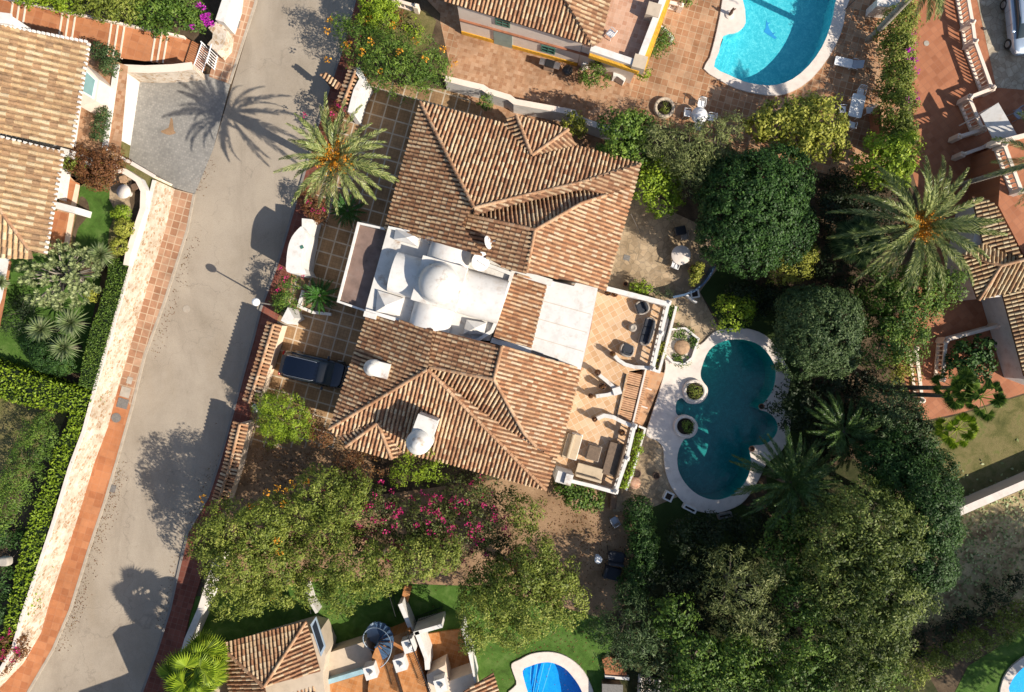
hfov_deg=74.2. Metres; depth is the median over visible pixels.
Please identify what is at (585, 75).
oleander
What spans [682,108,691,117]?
garden chair
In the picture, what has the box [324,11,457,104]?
flowering shrub
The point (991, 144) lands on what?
balustrade
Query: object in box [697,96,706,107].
garden chair
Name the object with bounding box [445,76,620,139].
boundary wall
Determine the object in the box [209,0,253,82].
pavement
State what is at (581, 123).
shrub
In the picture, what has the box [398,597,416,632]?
lawn wall
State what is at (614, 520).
garden chair
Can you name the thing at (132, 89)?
forecourt wall
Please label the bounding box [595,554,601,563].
side table
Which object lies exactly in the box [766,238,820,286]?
shrub
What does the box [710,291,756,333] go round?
shrub
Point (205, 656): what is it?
fan palm
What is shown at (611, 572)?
bench
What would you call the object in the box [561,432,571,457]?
bench
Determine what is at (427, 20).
lawn
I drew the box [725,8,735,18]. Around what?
garden statue
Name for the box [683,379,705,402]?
ring planter
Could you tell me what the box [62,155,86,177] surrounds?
shrub
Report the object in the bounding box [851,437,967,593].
tree
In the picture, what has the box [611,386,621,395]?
wall pier
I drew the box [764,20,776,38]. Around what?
pool floor emblem
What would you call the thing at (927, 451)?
tree
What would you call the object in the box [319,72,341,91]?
gate canopy
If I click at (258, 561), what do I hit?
olive tree
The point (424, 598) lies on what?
lawn
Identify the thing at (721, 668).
tree
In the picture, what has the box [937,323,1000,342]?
balustrade
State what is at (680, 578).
undergrowth
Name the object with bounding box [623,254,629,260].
inspection cover
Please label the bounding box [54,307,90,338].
yucca
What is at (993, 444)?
dry slope
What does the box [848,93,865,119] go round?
dining table
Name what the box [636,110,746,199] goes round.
conifer
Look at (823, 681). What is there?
tree
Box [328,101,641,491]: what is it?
villa
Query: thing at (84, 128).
garden terrace paving
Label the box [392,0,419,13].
balustrade
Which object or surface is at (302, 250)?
gate wall
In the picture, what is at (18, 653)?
flowering shrub
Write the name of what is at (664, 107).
round planter
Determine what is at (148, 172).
forecourt side wall
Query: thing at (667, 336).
planter trough wall
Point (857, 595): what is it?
tree
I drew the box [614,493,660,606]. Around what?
hedge
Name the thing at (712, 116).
garden chair
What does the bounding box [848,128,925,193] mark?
tree
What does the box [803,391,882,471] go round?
date palm
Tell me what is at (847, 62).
sun lounger
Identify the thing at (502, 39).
door
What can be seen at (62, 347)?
yucca
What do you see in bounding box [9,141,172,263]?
garden terrace
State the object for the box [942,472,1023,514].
retaining wall
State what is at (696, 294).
flower box
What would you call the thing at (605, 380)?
white terrace wall
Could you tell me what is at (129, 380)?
inspection cover
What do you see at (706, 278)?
curved wall
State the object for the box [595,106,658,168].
tree
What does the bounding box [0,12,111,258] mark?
house
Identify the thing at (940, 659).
hedge
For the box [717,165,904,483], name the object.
undergrowth
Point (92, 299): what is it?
shrub
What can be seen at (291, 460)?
shrub
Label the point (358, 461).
shrub
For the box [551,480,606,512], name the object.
shrub
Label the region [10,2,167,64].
walkway steps
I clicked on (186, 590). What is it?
pavement
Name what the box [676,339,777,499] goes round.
pool basin
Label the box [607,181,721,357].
flagstone patio
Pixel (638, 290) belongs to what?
trough plant
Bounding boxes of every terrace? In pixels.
[0,258,8,302]
[0,262,109,665]
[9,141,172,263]
[109,173,131,222]
[554,284,663,487]
[885,0,1023,419]
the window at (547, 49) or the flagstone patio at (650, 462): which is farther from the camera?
the flagstone patio at (650, 462)
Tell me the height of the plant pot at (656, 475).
0.350 m
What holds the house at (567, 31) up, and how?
on the poolside paving at (681, 78)
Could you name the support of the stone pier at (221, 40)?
on the ground at (947, 680)
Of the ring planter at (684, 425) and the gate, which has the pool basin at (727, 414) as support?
the ring planter at (684, 425)
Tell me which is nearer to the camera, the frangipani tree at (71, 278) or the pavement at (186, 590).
the frangipani tree at (71, 278)
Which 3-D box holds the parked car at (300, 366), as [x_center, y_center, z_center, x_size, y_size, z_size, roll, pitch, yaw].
[-13.449,1.651,46.081,4.765,1.819,2.360,13,90,0]
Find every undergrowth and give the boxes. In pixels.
[636,504,856,691]
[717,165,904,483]
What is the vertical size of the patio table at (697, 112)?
0.750 m
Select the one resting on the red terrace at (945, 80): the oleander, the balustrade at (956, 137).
the balustrade at (956, 137)
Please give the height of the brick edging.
0.300 m
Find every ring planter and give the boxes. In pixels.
[673,414,696,437]
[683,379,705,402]
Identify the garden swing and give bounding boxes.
[605,546,626,566]
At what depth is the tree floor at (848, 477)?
46.99 m
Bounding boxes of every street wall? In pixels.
[181,553,227,668]
[215,0,242,34]
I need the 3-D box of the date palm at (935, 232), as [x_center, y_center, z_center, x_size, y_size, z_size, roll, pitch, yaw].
[24.140,-7.288,42.506,9.278,9.283,9.179,0,90,0]
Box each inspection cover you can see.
[116,397,128,408]
[119,386,130,397]
[126,376,132,383]
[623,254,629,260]
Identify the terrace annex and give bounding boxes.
[413,611,498,691]
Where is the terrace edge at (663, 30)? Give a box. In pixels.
[660,25,673,42]
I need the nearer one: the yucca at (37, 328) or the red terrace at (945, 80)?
the yucca at (37, 328)
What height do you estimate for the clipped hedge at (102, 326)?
1.700 m
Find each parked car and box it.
[278,350,349,389]
[1000,0,1023,55]
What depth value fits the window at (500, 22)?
43.67 m
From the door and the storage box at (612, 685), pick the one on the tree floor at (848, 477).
the storage box at (612, 685)
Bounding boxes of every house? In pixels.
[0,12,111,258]
[214,615,448,691]
[444,0,669,83]
[946,138,1023,384]
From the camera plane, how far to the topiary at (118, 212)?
43.76 m
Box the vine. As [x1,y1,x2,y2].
[648,284,672,299]
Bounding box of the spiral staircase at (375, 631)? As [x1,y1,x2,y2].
[363,621,393,667]
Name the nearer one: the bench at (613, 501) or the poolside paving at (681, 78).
the bench at (613, 501)
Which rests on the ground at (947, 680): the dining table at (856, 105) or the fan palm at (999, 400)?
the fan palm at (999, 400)
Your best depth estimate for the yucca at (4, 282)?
43.96 m
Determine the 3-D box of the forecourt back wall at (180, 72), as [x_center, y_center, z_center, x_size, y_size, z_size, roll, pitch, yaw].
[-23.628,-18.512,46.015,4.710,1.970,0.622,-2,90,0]
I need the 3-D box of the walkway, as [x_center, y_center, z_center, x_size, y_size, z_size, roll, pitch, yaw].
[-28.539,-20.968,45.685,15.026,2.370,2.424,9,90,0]
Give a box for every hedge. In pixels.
[0,357,108,414]
[0,408,86,650]
[12,0,85,17]
[68,0,147,26]
[78,257,128,389]
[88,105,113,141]
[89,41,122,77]
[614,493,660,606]
[871,0,923,155]
[891,599,1023,691]
[905,570,1023,664]
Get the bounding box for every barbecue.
[562,65,572,77]
[672,225,686,236]
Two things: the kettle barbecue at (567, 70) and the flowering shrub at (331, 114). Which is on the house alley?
the kettle barbecue at (567, 70)
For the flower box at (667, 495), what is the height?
0.450 m
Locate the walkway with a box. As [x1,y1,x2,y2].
[0,0,208,70]
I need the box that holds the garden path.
[64,184,79,247]
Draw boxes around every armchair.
[619,342,634,356]
[634,300,649,314]
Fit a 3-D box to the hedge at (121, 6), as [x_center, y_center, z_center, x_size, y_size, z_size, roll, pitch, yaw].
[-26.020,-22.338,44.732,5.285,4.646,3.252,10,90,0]
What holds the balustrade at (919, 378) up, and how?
on the red terrace at (945, 80)
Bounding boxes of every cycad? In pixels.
[302,277,338,313]
[330,193,365,228]
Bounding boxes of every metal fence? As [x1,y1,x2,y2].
[389,588,397,616]
[414,607,442,622]
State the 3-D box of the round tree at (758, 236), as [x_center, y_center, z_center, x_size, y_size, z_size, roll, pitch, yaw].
[15.716,-8.689,43.708,8.354,6.715,8.816,0,90,0]
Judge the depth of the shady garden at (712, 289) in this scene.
46.99 m
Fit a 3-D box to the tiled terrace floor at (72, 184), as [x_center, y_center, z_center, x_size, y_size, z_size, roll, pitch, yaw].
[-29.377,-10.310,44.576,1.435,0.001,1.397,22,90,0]
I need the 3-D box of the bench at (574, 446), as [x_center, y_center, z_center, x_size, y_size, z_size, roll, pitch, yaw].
[4.200,6.766,45.575,0.750,0.850,1.750,16,90,0]
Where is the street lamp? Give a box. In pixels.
[252,298,278,306]
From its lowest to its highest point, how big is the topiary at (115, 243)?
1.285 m
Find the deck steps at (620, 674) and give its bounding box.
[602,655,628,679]
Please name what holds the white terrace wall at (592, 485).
on the dirt yard at (607, 590)
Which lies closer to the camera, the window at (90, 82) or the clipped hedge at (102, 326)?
the window at (90, 82)
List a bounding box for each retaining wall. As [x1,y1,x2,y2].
[0,180,174,686]
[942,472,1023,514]
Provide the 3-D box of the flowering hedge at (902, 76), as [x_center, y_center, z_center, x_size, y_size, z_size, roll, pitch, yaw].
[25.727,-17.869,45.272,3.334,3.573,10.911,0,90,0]
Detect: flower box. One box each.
[661,489,674,501]
[681,503,696,513]
[688,289,699,298]
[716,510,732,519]
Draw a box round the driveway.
[251,77,482,447]
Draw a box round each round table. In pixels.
[116,184,132,198]
[630,477,640,488]
[671,245,690,264]
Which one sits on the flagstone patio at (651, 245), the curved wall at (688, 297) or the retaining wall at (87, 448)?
the curved wall at (688, 297)
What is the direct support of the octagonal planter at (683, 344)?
on the flagstone patio at (651, 245)
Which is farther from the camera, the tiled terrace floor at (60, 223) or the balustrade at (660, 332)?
the balustrade at (660, 332)
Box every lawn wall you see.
[306,581,321,613]
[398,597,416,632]
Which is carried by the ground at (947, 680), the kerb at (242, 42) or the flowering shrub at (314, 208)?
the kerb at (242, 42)
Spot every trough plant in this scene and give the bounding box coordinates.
[619,429,644,489]
[628,278,653,295]
[655,340,667,368]
[662,304,677,320]
[688,261,704,286]
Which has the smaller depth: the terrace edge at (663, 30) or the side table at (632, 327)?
the side table at (632, 327)
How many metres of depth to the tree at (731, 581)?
41.86 m
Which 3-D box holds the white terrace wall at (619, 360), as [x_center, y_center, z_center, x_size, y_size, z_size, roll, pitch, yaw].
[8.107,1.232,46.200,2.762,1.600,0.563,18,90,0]
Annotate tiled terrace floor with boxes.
[50,211,74,241]
[67,180,79,201]
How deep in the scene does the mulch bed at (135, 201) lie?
44.57 m
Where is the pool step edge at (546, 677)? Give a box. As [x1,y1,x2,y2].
[542,663,551,691]
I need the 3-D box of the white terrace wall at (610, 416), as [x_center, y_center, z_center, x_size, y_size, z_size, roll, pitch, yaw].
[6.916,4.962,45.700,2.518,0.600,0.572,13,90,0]
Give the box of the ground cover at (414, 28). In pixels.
[400,11,424,39]
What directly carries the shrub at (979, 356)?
on the red terrace at (945, 80)
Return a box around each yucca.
[0,273,10,289]
[24,315,59,343]
[47,331,84,362]
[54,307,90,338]
[86,240,116,266]
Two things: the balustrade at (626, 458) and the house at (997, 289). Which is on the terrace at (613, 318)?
the balustrade at (626, 458)
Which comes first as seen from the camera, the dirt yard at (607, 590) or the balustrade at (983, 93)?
the balustrade at (983, 93)
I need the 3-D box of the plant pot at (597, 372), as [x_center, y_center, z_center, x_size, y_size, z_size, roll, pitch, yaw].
[5.726,1.759,45.538,0.458,0.925,0.403,21,90,0]
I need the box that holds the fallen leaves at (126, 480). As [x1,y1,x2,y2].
[54,160,216,650]
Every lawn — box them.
[0,268,100,372]
[0,398,66,497]
[11,186,114,281]
[183,581,612,691]
[368,2,435,61]
[955,628,1023,691]
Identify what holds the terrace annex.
on the lawn at (424, 598)
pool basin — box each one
[523,662,581,691]
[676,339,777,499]
[714,0,835,84]
[1009,668,1023,691]
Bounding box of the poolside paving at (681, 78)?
[440,0,900,175]
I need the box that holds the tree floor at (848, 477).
[607,458,937,691]
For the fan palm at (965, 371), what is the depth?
39.64 m
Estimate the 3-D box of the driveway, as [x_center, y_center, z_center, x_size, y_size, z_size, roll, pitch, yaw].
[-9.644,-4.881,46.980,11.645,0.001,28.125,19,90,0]
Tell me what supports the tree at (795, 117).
on the poolside paving at (681, 78)
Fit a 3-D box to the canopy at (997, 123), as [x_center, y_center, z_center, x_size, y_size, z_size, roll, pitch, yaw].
[32.150,-14.658,45.700,1.488,2.600,2.512,-30,90,0]
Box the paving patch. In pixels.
[161,118,175,134]
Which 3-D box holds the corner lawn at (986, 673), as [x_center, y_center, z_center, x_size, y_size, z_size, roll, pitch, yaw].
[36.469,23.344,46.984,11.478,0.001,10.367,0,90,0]
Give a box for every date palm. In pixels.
[274,91,399,215]
[729,423,843,534]
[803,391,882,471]
[825,154,1007,301]
[864,0,944,43]
[948,111,1023,206]
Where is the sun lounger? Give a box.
[834,56,864,69]
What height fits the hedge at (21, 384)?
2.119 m
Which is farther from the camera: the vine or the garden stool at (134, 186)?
the vine
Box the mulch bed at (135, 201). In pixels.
[120,180,139,260]
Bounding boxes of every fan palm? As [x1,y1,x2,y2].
[155,629,230,691]
[881,364,980,411]
[884,376,1008,422]
[918,411,979,450]
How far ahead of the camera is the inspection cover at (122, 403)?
46.88 m
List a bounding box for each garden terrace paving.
[0,261,11,323]
[49,51,127,253]
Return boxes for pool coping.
[508,651,592,691]
[646,328,790,512]
[703,0,848,95]
[999,656,1023,691]
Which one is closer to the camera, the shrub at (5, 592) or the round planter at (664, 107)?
the shrub at (5, 592)
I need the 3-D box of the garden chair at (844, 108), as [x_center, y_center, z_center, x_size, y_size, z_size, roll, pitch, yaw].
[22.671,-16.260,46.525,0.575,0.893,0.584,2,90,0]
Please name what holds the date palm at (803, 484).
on the shady garden at (712, 289)
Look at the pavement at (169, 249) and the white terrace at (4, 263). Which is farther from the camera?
the pavement at (169, 249)
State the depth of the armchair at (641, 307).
45.51 m
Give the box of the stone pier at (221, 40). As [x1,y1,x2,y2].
[207,21,233,59]
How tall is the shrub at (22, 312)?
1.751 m
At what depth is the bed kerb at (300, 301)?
46.65 m
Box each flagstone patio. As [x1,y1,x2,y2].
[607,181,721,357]
[613,432,677,511]
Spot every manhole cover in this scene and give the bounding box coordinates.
[111,413,120,422]
[183,305,189,312]
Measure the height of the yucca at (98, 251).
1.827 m
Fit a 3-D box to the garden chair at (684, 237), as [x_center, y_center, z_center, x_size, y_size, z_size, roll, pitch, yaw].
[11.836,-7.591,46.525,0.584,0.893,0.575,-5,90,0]
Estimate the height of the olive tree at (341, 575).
7.096 m
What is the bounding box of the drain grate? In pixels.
[109,484,115,492]
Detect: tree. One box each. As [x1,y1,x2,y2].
[14,238,102,310]
[184,479,325,622]
[280,462,372,557]
[294,524,465,620]
[453,492,591,657]
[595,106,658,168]
[648,591,795,691]
[689,141,818,279]
[690,543,790,651]
[739,90,852,163]
[755,500,913,691]
[767,283,867,382]
[784,473,944,691]
[827,214,889,269]
[847,258,968,378]
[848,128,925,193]
[849,376,939,454]
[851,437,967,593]
[865,419,964,497]
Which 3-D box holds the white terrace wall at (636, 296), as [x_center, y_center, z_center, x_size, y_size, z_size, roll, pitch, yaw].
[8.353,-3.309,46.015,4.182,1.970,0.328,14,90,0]
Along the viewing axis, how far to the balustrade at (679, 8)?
46.28 m
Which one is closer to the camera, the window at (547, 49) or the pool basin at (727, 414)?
the window at (547, 49)
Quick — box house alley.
[428,0,628,118]
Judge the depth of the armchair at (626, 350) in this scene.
45.51 m
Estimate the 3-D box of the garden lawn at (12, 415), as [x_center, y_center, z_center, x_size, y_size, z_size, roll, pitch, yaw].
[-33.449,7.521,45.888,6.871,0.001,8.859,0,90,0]
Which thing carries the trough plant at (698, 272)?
in the plant pot
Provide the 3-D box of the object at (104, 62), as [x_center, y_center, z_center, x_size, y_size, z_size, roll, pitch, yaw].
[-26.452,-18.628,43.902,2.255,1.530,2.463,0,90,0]
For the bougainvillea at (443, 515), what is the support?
on the dirt yard at (607, 590)
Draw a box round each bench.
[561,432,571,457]
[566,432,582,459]
[602,563,621,580]
[608,493,616,508]
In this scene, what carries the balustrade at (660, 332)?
on the terrace at (613, 318)
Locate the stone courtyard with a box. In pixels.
[977,0,1023,89]
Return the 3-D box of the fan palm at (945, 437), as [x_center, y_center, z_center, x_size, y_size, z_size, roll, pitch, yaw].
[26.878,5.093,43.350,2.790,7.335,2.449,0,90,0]
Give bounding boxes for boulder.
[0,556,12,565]
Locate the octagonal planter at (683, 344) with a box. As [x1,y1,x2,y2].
[665,321,699,368]
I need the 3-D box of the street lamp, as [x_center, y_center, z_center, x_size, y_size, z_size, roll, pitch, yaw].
[-16.265,-2.796,44.810,0.520,4.180,0.520,0,90,0]
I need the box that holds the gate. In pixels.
[193,41,217,72]
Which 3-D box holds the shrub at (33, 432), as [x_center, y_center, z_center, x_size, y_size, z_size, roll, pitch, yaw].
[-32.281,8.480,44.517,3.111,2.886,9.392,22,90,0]
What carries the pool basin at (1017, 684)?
in the ground at (947, 680)
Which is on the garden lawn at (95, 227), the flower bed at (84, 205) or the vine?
the flower bed at (84, 205)
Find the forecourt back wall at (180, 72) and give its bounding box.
[124,62,204,82]
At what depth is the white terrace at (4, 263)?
44.55 m
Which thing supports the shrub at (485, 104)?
on the side passage
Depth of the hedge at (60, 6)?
43.62 m
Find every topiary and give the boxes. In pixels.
[108,237,128,255]
[109,203,132,219]
[113,217,134,238]
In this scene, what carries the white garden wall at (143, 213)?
on the garden terrace at (147, 178)
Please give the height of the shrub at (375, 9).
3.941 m
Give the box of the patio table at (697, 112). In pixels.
[691,107,706,123]
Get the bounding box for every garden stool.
[119,175,129,183]
[131,183,139,191]
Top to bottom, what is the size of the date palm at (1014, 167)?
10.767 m
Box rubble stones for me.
[910,439,1023,658]
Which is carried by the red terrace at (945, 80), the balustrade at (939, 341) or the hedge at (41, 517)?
the balustrade at (939, 341)
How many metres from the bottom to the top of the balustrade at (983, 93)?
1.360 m
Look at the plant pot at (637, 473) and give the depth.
46.66 m
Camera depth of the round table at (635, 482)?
46.50 m
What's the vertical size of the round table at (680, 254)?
0.765 m
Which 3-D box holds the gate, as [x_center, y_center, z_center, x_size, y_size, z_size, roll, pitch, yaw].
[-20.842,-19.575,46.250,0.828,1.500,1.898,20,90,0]
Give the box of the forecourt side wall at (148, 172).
[120,156,172,185]
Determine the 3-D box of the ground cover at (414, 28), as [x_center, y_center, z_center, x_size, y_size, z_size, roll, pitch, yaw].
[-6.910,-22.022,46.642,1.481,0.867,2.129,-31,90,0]
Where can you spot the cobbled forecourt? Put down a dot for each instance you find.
(180, 157)
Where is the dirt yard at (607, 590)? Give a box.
[204,416,637,616]
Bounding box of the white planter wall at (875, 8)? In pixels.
[866,0,899,17]
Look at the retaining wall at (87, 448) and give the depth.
45.44 m
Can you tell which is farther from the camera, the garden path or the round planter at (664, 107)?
the round planter at (664, 107)
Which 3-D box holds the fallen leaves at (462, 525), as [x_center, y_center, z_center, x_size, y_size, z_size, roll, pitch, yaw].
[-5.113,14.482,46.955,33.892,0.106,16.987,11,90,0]
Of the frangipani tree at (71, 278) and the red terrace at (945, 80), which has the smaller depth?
the frangipani tree at (71, 278)
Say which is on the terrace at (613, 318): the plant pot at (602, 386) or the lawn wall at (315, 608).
the plant pot at (602, 386)
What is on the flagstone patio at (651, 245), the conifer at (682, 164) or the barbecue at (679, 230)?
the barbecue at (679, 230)
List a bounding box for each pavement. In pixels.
[0,385,130,691]
[119,189,192,405]
[143,0,370,691]
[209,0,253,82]
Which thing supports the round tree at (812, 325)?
on the shady garden at (712, 289)
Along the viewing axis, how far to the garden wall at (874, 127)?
46.33 m
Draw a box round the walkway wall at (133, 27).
[4,0,185,39]
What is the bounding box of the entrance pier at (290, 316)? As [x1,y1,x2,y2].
[281,307,303,324]
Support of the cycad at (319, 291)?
on the driveway
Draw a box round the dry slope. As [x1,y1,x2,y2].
[926,395,1023,507]
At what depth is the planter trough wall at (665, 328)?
46.00 m
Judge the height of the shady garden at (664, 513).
0.001 m
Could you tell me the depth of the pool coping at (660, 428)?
46.88 m
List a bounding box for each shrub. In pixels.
[0,291,40,338]
[0,410,58,538]
[0,516,28,629]
[0,626,31,675]
[20,335,78,376]
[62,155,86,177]
[63,141,131,192]
[83,286,102,302]
[249,389,318,449]
[252,439,323,481]
[269,265,304,316]
[294,186,329,226]
[297,406,388,481]
[303,99,349,138]
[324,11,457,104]
[353,0,402,34]
[386,8,406,27]
[387,440,456,487]
[476,91,493,110]
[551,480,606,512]
[559,110,587,139]
[633,153,687,219]
[636,64,652,80]
[651,23,674,58]
[680,0,695,7]
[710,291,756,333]
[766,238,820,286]
[885,351,923,399]
[940,334,998,383]
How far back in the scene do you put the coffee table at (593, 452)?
45.52 m
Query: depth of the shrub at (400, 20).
46.36 m
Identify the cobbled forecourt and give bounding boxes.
[129,74,229,193]
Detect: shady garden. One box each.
[634,497,763,585]
[700,268,826,511]
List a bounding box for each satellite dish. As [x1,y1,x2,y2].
[472,252,489,270]
[484,236,494,248]
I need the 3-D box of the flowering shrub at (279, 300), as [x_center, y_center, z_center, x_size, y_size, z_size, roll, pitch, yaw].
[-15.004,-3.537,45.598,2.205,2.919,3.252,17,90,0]
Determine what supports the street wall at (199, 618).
on the lawn at (424, 598)
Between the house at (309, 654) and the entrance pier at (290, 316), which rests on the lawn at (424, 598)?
the house at (309, 654)
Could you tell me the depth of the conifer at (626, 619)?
42.74 m
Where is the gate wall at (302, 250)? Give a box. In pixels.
[286,218,320,277]
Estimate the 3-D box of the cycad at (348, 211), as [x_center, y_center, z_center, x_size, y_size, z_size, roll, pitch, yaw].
[-11.252,-9.250,46.332,2.598,1.463,2.494,0,90,0]
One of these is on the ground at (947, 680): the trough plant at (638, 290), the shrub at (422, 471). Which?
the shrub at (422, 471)
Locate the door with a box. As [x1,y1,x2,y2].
[493,30,511,47]
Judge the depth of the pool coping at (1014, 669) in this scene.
46.88 m
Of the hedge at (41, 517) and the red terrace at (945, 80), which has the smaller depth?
the hedge at (41, 517)
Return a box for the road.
[30,0,353,691]
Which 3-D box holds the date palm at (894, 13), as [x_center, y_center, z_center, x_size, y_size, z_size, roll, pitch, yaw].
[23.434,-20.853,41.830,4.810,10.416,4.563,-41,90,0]
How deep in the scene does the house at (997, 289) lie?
44.15 m
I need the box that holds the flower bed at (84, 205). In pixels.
[73,196,89,241]
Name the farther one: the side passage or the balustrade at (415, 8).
the side passage
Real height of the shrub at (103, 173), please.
2.293 m
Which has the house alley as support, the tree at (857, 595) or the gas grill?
the gas grill
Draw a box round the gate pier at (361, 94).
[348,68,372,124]
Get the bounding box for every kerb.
[27,194,195,691]
[141,0,355,691]
[228,0,257,83]
[297,290,331,315]
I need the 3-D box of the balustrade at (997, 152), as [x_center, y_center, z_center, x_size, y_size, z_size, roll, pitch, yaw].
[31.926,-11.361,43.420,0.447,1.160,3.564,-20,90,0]
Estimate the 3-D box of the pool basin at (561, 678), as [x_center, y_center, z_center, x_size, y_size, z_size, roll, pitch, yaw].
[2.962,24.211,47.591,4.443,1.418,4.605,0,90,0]
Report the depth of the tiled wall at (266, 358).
44.78 m
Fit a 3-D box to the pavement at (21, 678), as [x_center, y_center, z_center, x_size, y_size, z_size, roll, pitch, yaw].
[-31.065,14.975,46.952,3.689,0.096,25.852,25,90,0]
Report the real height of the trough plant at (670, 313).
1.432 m
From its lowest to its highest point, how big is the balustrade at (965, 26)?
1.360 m
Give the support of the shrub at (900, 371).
on the ground at (947, 680)
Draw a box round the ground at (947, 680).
[33,0,1023,691]
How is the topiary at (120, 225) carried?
on the mulch bed at (135, 201)
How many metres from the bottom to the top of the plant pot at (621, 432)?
0.948 m
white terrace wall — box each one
[572,478,615,494]
[595,391,613,397]
[596,413,631,426]
[598,374,615,387]
[606,286,667,306]
[613,355,649,369]
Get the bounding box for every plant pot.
[594,369,600,374]
[599,383,606,389]
[618,429,624,435]
[633,469,640,477]
[653,472,659,478]
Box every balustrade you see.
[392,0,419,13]
[612,422,636,493]
[649,300,671,371]
[668,0,684,12]
[908,346,925,402]
[934,338,948,381]
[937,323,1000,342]
[948,128,986,142]
[951,144,989,160]
[955,0,994,91]
[956,95,985,134]
[960,86,995,98]
[986,133,1023,148]
[992,142,1023,196]
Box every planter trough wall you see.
[624,425,646,489]
[653,306,676,372]
[658,316,668,355]
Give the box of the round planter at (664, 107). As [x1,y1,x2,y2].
[653,97,674,118]
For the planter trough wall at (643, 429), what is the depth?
46.10 m
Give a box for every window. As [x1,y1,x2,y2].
[83,71,96,98]
[311,617,325,655]
[495,18,509,27]
[541,44,555,54]
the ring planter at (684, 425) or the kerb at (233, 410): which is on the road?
the kerb at (233, 410)
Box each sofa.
[574,461,603,482]
[602,440,625,477]
[637,317,655,345]
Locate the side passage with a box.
[464,95,641,171]
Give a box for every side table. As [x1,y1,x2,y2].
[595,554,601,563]
[628,323,636,331]
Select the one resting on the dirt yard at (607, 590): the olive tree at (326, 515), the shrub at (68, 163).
the olive tree at (326, 515)
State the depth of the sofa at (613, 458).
45.48 m
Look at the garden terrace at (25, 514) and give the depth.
45.91 m
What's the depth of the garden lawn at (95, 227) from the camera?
44.59 m
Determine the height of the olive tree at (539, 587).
7.314 m
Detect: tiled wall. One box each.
[212,420,254,503]
[242,321,286,403]
[337,66,362,113]
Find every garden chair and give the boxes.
[605,27,617,40]
[609,515,620,527]
[671,261,679,269]
[680,230,688,240]
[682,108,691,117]
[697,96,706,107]
[706,112,717,121]
[836,104,846,114]
[846,121,857,130]
[855,84,867,94]
[863,105,877,115]
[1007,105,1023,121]
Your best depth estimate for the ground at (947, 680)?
47.00 m
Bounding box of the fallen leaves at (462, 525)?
[216,408,634,689]
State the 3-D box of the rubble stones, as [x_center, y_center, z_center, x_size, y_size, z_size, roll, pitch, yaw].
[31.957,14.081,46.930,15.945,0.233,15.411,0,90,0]
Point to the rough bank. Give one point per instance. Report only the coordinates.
(972, 589)
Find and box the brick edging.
[402,584,411,602]
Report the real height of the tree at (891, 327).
5.461 m
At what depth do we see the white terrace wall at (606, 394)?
45.40 m
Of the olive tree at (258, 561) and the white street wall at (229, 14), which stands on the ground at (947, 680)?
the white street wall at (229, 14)
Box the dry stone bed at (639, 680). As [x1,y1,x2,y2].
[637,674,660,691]
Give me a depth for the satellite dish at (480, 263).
42.00 m
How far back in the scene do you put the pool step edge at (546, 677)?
47.42 m
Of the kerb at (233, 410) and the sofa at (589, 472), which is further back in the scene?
the kerb at (233, 410)
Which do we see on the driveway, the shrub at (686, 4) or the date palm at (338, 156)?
the date palm at (338, 156)
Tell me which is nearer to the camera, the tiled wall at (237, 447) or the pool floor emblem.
the tiled wall at (237, 447)
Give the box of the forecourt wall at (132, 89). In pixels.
[102,64,139,150]
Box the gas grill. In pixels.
[539,58,560,71]
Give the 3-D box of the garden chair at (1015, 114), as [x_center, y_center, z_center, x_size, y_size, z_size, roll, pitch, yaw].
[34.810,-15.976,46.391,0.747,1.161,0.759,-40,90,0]
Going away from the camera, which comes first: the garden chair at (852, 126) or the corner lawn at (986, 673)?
the garden chair at (852, 126)
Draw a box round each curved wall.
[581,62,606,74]
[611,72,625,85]
[670,266,714,298]
[685,295,696,303]
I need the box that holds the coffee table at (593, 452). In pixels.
[585,443,601,461]
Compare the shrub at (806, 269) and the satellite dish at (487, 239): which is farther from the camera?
the shrub at (806, 269)
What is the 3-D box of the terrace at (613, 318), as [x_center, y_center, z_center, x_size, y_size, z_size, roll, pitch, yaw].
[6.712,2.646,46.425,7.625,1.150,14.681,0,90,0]
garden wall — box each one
[109,164,149,265]
[869,106,881,154]
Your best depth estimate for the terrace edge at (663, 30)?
46.42 m
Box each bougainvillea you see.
[132,0,214,41]
[321,464,527,572]
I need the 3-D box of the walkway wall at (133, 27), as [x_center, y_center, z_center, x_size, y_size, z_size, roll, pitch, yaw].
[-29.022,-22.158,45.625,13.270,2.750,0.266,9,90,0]
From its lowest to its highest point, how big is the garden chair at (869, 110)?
0.893 m
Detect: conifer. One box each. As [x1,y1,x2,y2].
[581,581,677,677]
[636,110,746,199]
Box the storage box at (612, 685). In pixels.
[602,679,622,691]
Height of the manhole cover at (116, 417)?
0.020 m
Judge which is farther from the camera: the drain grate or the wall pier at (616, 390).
the drain grate
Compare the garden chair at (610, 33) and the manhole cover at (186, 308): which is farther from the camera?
the manhole cover at (186, 308)
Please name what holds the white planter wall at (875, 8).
on the poolside paving at (681, 78)
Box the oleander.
[578,60,611,89]
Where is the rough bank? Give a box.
[882,489,1023,634]
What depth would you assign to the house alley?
46.98 m
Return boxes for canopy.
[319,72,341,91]
[959,103,1016,146]
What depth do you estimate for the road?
46.99 m

